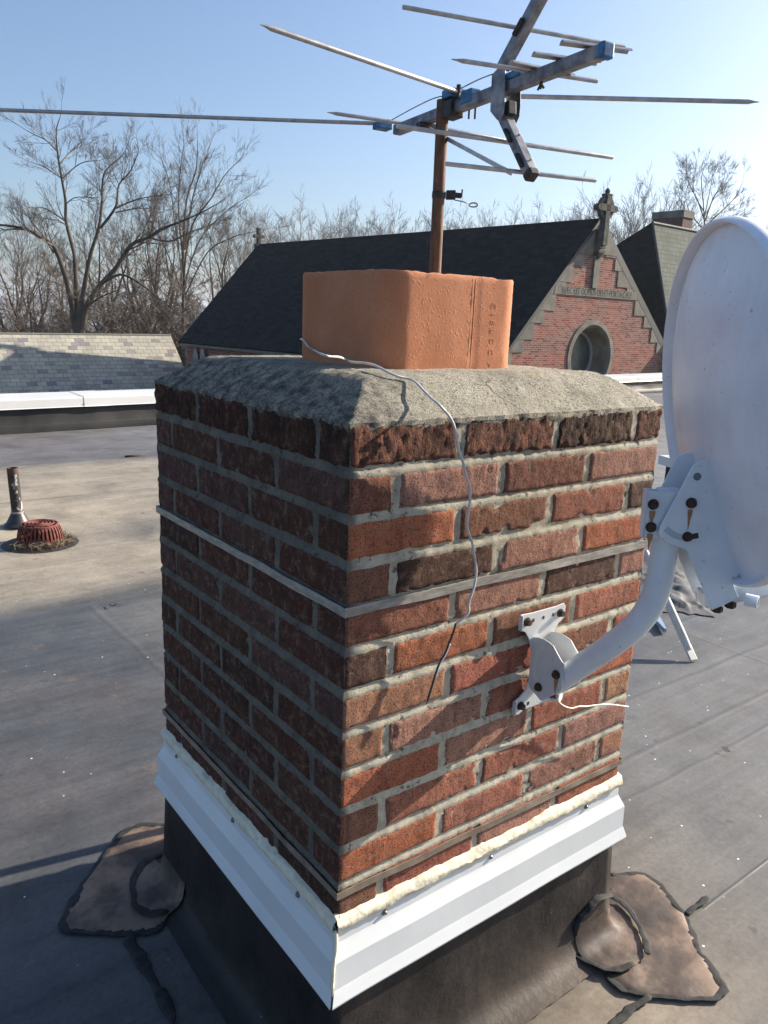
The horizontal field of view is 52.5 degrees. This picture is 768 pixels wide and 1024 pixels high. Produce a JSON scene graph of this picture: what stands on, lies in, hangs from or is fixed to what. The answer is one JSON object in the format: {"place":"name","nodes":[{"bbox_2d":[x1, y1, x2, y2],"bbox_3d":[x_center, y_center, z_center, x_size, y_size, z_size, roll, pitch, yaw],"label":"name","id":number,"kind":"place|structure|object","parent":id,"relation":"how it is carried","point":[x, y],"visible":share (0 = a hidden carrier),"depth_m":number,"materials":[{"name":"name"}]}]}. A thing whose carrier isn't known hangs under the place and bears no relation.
{"place":"outdoors","nodes":[
{"label":"outdoors","id":0,"kind":"place"},
{"bbox_2d":[0,320,178,342],"bbox_3d":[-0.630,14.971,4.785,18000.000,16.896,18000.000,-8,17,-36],"label":"ground","id":1,"kind":"structure","parent":0,"point":[84,330],"depth_m":1027.01,"materials":[{"name":"brown plant"}]},
{"bbox_2d":[0,296,73,332],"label":"thicket","id":2,"kind":"object","parent":1,"relation":"on","point":[31,330],"visible":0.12,"depth_m":56.89,"materials":[{"name":"brown plant"}]},
{"bbox_2d":[0,187,81,332],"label":"bare tree","id":3,"kind":"object","parent":1,"relation":"on","point":[23,264],"visible":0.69,"depth_m":63.47,"materials":[{"name":"brown plant"}]},
{"bbox_2d":[0,212,103,332],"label":"bare tree","id":4,"kind":"object","parent":1,"relation":"on","point":[29,276],"visible":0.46,"depth_m":70.46,"materials":[{"name":"brown plant"}]},
{"bbox_2d":[24,217,119,319],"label":"bare tree","id":5,"kind":"object","parent":1,"relation":"on","point":[79,260],"visible":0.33,"depth_m":81.95,"materials":[{"name":"brown plant"}]},
{"bbox_2d":[12,175,160,333],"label":"bare tree","id":6,"kind":"object","parent":1,"relation":"on","point":[103,256],"visible":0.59,"depth_m":75.56,"materials":[{"name":"brown plant"}]},
{"bbox_2d":[0,256,174,333],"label":"thicket","id":7,"kind":"object","parent":1,"relation":"on","point":[69,263],"visible":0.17,"depth_m":59.50,"materials":[{"name":"brown plant"}]},
{"bbox_2d":[0,269,180,336],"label":"thicket","id":8,"kind":"object","parent":1,"relation":"on","point":[13,280],"visible":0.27,"depth_m":56.64,"materials":[{"name":"brown plant"}]},
{"bbox_2d":[0,332,183,393],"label":"slate roofed outbuilding","id":9,"kind":"structure","parent":1,"relation":"on","point":[46,362],"depth_m":36.89,"materials":[{"name":"grey stone"}]},
{"bbox_2d":[0,258,200,355],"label":"thicket","id":10,"kind":"object","parent":1,"relation":"on","point":[91,317],"visible":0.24,"depth_m":55.11,"materials":[{"name":"brown plant"}]},
{"bbox_2d":[7,258,197,348],"bbox_3d":[-18.581,-13.176,57.605,15.158,11.524,19.724,1,14,-4],"label":"thicket","id":11,"kind":"object","parent":1,"relation":"on","point":[45,323],"visible":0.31,"depth_m":52.13,"materials":[{"name":"brown plant"}]},
{"bbox_2d":[0,75,253,344],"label":"oak tree","id":12,"kind":"object","parent":1,"relation":"on","point":[79,309],"visible":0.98,"depth_m":48.87,"materials":[{"name":"brown plant"}]},
{"bbox_2d":[45,256,210,351],"bbox_3d":[-14.297,-13.465,59.992,14.913,11.338,19.406,11,16,32],"label":"thicket","id":13,"kind":"object","parent":1,"relation":"on","point":[161,317],"visible":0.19,"depth_m":57.22,"materials":[{"name":"brown plant"}]},
{"bbox_2d":[60,265,203,356],"bbox_3d":[-15.140,-10.968,51.847,16.408,10.271,12.609,-3,15,-21],"label":"thicket","id":14,"kind":"object","parent":1,"relation":"on","point":[129,322],"visible":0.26,"depth_m":50.12,"materials":[{"name":"brown plant"}]},
{"bbox_2d":[53,245,226,335],"bbox_3d":[-18.795,-15.040,63.738,17.300,12.331,22.512,-9,18,-38],"label":"thicket","id":15,"kind":"object","parent":1,"relation":"on","point":[177,285],"visible":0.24,"depth_m":59.65,"materials":[{"name":"brown plant"}]},
{"bbox_2d":[88,253,210,353],"bbox_3d":[-14.020,-14.753,62.643,20.185,12.636,15.512,14,18,41],"label":"thicket","id":16,"kind":"object","parent":1,"relation":"on","point":[194,302],"visible":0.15,"depth_m":59.90,"materials":[{"name":"brown plant"}]},
{"bbox_2d":[90,189,217,330],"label":"bare tree","id":17,"kind":"object","parent":1,"relation":"on","point":[134,249],"visible":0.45,"depth_m":77.50,"materials":[{"name":"brown plant"}]},
{"bbox_2d":[86,264,223,347],"bbox_3d":[-13.336,-14.296,60.746,20.189,12.638,15.515,-4,15,-22],"label":"thicket","id":18,"kind":"object","parent":1,"relation":"on","point":[136,300],"visible":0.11,"depth_m":57.18,"materials":[{"name":"brown plant"}]},
{"bbox_2d":[102,158,211,332],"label":"bare tree","id":19,"kind":"object","parent":1,"relation":"on","point":[174,257],"visible":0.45,"depth_m":74.36,"materials":[{"name":"brown plant"}]},
{"bbox_2d":[118,99,291,365],"bbox_3d":[-12.454,-18.526,57.031,13.818,22.818,8.301,7,15,17],"label":"fan tree","id":20,"kind":"object","parent":1,"relation":"on","point":[183,258],"visible":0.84,"depth_m":55.52,"materials":[{"name":"brown plant"}]},
{"bbox_2d":[204,210,255,304],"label":"bare tree","id":21,"kind":"object","parent":1,"relation":"on","point":[228,272],"visible":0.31,"depth_m":83.25,"materials":[{"name":"brown plant"}]},
{"bbox_2d":[188,178,295,299],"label":"bare tree","id":22,"kind":"object","parent":1,"relation":"on","point":[225,258],"visible":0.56,"depth_m":77.27,"materials":[{"name":"brown plant"}]},
{"bbox_2d":[219,215,299,278],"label":"bare tree","id":23,"kind":"object","parent":1,"relation":"on","point":[243,251],"visible":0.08,"depth_m":100.64,"materials":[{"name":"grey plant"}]},
{"bbox_2d":[242,183,360,243],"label":"bare tree","id":24,"kind":"object","parent":1,"relation":"on","point":[256,224],"visible":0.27,"depth_m":88.88,"materials":[{"name":"brown plant"}]},
{"bbox_2d":[285,212,329,241],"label":"bare tree","id":25,"kind":"object","parent":1,"relation":"on","point":[311,229],"visible":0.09,"depth_m":107.71,"materials":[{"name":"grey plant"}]},
{"bbox_2d":[278,203,355,240],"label":"bare tree","id":26,"kind":"object","parent":1,"relation":"on","point":[309,237],"visible":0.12,"depth_m":98.50,"materials":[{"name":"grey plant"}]},
{"bbox_2d":[286,218,370,240],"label":"bare tree","id":27,"kind":"object","parent":1,"relation":"on","point":[333,231],"visible":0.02,"depth_m":119.35,"materials":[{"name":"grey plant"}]},
{"bbox_2d":[282,203,377,240],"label":"bare tree","id":28,"kind":"object","parent":1,"relation":"on","point":[363,234],"visible":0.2,"depth_m":96.69,"materials":[{"name":"brown plant"}]},
{"bbox_2d":[300,201,411,240],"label":"bare tree","id":29,"kind":"object","parent":1,"relation":"on","point":[356,214],"visible":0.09,"depth_m":100.61,"materials":[{"name":"brown plant"}]},
{"bbox_2d":[311,202,414,238],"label":"bare tree","id":30,"kind":"object","parent":1,"relation":"on","point":[341,224],"visible":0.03,"depth_m":113.67,"materials":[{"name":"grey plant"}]},
{"bbox_2d":[344,195,454,236],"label":"bare tree","id":31,"kind":"object","parent":1,"relation":"on","point":[384,232],"visible":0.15,"depth_m":98.16,"materials":[{"name":"brown plant"}]},
{"bbox_2d":[371,210,454,233],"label":"bare tree","id":32,"kind":"object","parent":1,"relation":"on","point":[425,218],"visible":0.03,"depth_m":99.44,"materials":[{"name":"brown plant"}]},
{"bbox_2d":[178,188,662,374],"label":"brick church","id":33,"kind":"structure","parent":1,"relation":"on","point":[578,302],"depth_m":27.87,"materials":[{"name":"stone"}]},
{"bbox_2d":[193,348,197,361],"bbox_3d":[-8.922,-7.287,36.924,0.030,0.980,0.442,-11,19,-42],"label":"lancet window","id":34,"kind":"structure","parent":33,"relation":"in","point":[195,355],"depth_m":36.87,"materials":[{"name":"grey glass"}]},
{"bbox_2d":[200,348,204,358],"bbox_3d":[-8.458,-7.175,36.353,0.030,0.980,0.442,-11,19,-42],"label":"lancet window","id":35,"kind":"structure","parent":33,"relation":"in","point":[202,354],"depth_m":36.28,"materials":[{"name":"grey glass"}]},
{"bbox_2d":[567,320,612,374],"bbox_3d":[6.881,-5.366,26.967,2.490,2.490,0.695,-9,18,-38],"label":"round window","id":36,"kind":"structure","parent":33,"relation":"in","point":[591,346],"depth_m":27.31,"materials":[{"name":"grey stone"}]},
{"bbox_2d":[392,210,466,233],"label":"bare tree","id":37,"kind":"object","parent":1,"relation":"on","point":[428,225],"visible":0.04,"depth_m":112.06,"materials":[{"name":"brown plant"}]},
{"bbox_2d":[422,205,494,228],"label":"bare tree","id":38,"kind":"object","parent":1,"relation":"on","point":[463,219],"visible":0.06,"depth_m":97.22,"materials":[{"name":"brown plant"}]},
{"bbox_2d":[429,201,524,229],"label":"bare tree","id":39,"kind":"object","parent":1,"relation":"on","point":[480,219],"visible":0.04,"depth_m":100.70,"materials":[{"name":"brown plant"}]},
{"bbox_2d":[461,203,560,227],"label":"bare tree","id":40,"kind":"object","parent":1,"relation":"on","point":[490,216],"visible":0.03,"depth_m":111.05,"materials":[{"name":"brown plant"}]},
{"bbox_2d":[449,196,575,229],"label":"bare tree","id":41,"kind":"object","parent":1,"relation":"on","point":[494,223],"visible":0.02,"depth_m":105.89,"materials":[{"name":"brown plant"}]},
{"bbox_2d":[474,202,576,227],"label":"bare tree","id":42,"kind":"object","parent":1,"relation":"on","point":[528,217],"visible":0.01,"depth_m":115.64,"materials":[{"name":"brown plant"}]},
{"bbox_2d":[516,189,598,223],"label":"bare tree","id":43,"kind":"object","parent":1,"relation":"on","point":[540,211],"visible":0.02,"depth_m":95.24,"materials":[{"name":"brown plant"}]},
{"bbox_2d":[553,208,616,238],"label":"bare tree","id":44,"kind":"object","parent":1,"relation":"on","point":[565,217],"visible":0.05,"depth_m":107.54,"materials":[{"name":"brown plant"}]},
{"bbox_2d":[569,175,705,243],"bbox_3d":[21.004,-17.864,67.070,11.874,19.402,13.026,-1,14,-11],"label":"bare tree","id":45,"kind":"object","parent":1,"relation":"on","point":[624,223],"visible":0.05,"depth_m":62.59,"materials":[{"name":"brown plant"}]},
{"bbox_2d":[566,161,739,242],"bbox_3d":[20.549,-16.524,61.679,13.096,19.259,14.366,10,16,28],"label":"bare tree","id":46,"kind":"object","parent":1,"relation":"on","point":[641,210],"visible":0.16,"depth_m":57.25,"materials":[{"name":"brown plant"}]},
{"bbox_2d":[613,178,695,240],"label":"bare tree","id":47,"kind":"object","parent":1,"relation":"on","point":[660,209],"visible":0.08,"depth_m":72.92,"materials":[{"name":"brown plant"}]},
{"bbox_2d":[617,210,698,339],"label":"hipped slate building","id":48,"kind":"structure","parent":1,"relation":"on","point":[652,252],"depth_m":30.84,"materials":[{"name":"stone"}]},
{"bbox_2d":[613,174,721,240],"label":"bare tree","id":49,"kind":"object","parent":1,"relation":"on","point":[633,224],"visible":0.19,"depth_m":68.87,"materials":[{"name":"brown plant"}]},
{"bbox_2d":[585,180,753,243],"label":"bare tree","id":50,"kind":"object","parent":1,"relation":"on","point":[630,208],"visible":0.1,"depth_m":71.66,"materials":[{"name":"brown plant"}]},
{"bbox_2d":[665,145,761,227],"bbox_3d":[25.061,-17.540,61.718,7.570,21.662,5.906,-1,14,-11],"label":"spreading tree","id":51,"kind":"object","parent":1,"relation":"on","point":[692,189],"visible":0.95,"depth_m":59.47,"materials":[{"name":"brown plant"}]},
{"bbox_2d":[695,198,767,229],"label":"bare tree","id":52,"kind":"object","parent":1,"relation":"on","point":[743,214],"visible":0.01,"depth_m":81.28,"materials":[{"name":"brown plant"}]},
{"bbox_2d":[0,294,206,323],"bbox_3d":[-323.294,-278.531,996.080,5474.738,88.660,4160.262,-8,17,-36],"label":"hills","id":53,"kind":"structure","parent":0,"point":[38,318],"depth_m":1659.56,"materials":[{"name":"brown plant"}]},
{"bbox_2d":[0,392,767,1023],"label":"flat roof","id":54,"kind":"structure","parent":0,"point":[82,696],"depth_m":2.47,"materials":[{"name":"grey rubber"}]},
{"bbox_2d":[3,467,28,527],"bbox_3d":[-2.330,-0.101,4.935,0.175,0.367,0.175,-8,17,-36],"label":"vent pipe","id":55,"kind":"object","parent":54,"relation":"on","point":[17,517],"visible":0.94,"depth_m":4.91,"materials":[{"name":"metal"}]},
{"bbox_2d":[1,519,78,553],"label":"roof drain","id":56,"kind":"object","parent":54,"relation":"on","point":[52,531],"visible":0.96,"depth_m":4.58,"materials":[{"name":"red metal"}]},
{"bbox_2d":[8,529,75,550],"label":"leaf litter","id":57,"kind":"object","parent":56,"relation":"in","point":[66,538],"visible":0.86,"depth_m":4.55,"materials":[{"name":"brown plant"}]},
{"bbox_2d":[58,822,184,1023],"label":"membrane patch","id":58,"kind":"object","parent":54,"relation":"on","point":[130,887],"visible":0.96,"depth_m":1.82,"materials":[{"name":"brown rubber"}]},
{"bbox_2d":[125,454,145,457],"bbox_3d":[-2.353,-0.533,7.373,0.206,0.023,0.034,-11,19,-44],"label":"fallen stick","id":59,"kind":"object","parent":54,"relation":"on","point":[135,455],"visible":1,"depth_m":7.36,"materials":[{"name":"brown wood"}]},
{"bbox_2d":[0,373,661,434],"bbox_3d":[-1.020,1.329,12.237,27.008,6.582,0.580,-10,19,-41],"label":"parapet wall","id":60,"kind":"structure","parent":54,"relation":"on","point":[43,412],"depth_m":9.05,"materials":[{"name":"black roofing membrane"},{"name":"white metal"}]},
{"bbox_2d":[154,269,662,1023],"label":"brick chimney","id":61,"kind":"object","parent":54,"relation":"on","point":[358,829],"visible":0.98,"depth_m":1.38,"materials":[{"name":"brick"}]},
{"bbox_2d":[0,0,758,272],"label":"tv antenna","id":62,"kind":"object","parent":61,"relation":"attached to","point":[454,103],"visible":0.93,"depth_m":1.77,"materials":[{"name":"metal"}]},
{"bbox_2d":[300,338,476,703],"bbox_3d":[-0.060,-0.012,1.371,0.160,0.557,0.498,-8,17,-36],"label":"loose wire","id":63,"kind":"object","parent":61,"relation":"hanging from","point":[466,477],"visible":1,"depth_m":1.23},
{"bbox_2d":[512,216,767,715],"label":"satellite dish","id":64,"kind":"object","parent":61,"relation":"attached to","point":[704,514],"visible":0.99,"depth_m":1.14,"materials":[{"name":"grey paint"}]},
{"bbox_2d":[552,693,628,708],"bbox_3d":[0.406,0.369,1.533,0.231,0.090,0.019,-8,17,-35],"label":"short cable","id":65,"kind":"object","parent":64,"relation":"attached to","point":[557,698],"visible":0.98,"depth_m":1.49,"materials":[{"name":"white paint"}]},
{"bbox_2d":[573,871,729,1023],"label":"membrane patch","id":66,"kind":"object","parent":54,"relation":"on","point":[642,940],"visible":0.97,"depth_m":1.73,"materials":[{"name":"brown rubber"}]},
{"bbox_2d":[655,617,666,632],"bbox_3d":[1.284,0.516,3.638,0.029,0.020,0.192,4,14,8],"label":"metal offcut","id":67,"kind":"object","parent":54,"relation":"on","point":[659,623],"visible":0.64,"depth_m":3.60,"materials":[{"name":"silver metal"}]},
{"bbox_2d":[658,455,670,479],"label":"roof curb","id":68,"kind":"structure","parent":54,"relation":"on","point":[663,460],"depth_m":6.43,"materials":[{"name":"white metal"}]},
{"bbox_2d":[644,550,697,660],"bbox_3d":[1.236,0.395,3.392,0.040,0.381,0.386,-3,15,-22],"label":"fallen pole","id":69,"kind":"object","parent":54,"relation":"on","point":[681,632],"visible":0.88,"depth_m":3.32,"materials":[{"name":"metal"}]},
{"bbox_2d":[639,558,715,616],"bbox_3d":[1.509,0.369,4.273,0.362,0.027,0.988,4,14,8],"label":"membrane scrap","id":70,"kind":"object","parent":54,"relation":"on","point":[683,598],"visible":0.33,"depth_m":4.03,"materials":[{"name":"white rubber"}]},
{"bbox_2d":[721,746,730,752],"bbox_3d":[1.126,0.781,2.566,0.016,0.011,0.034,-2,15,-18],"label":"dry leaf","id":71,"kind":"object","parent":54,"relation":"on","point":[725,749],"visible":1,"depth_m":2.56,"materials":[{"name":"plant"}]},
{"bbox_2d":[0,0,767,305],"label":"sky","id":72,"kind":"structure","parent":0,"point":[132,56],"materials":[{"name":"blue"}]}
]}

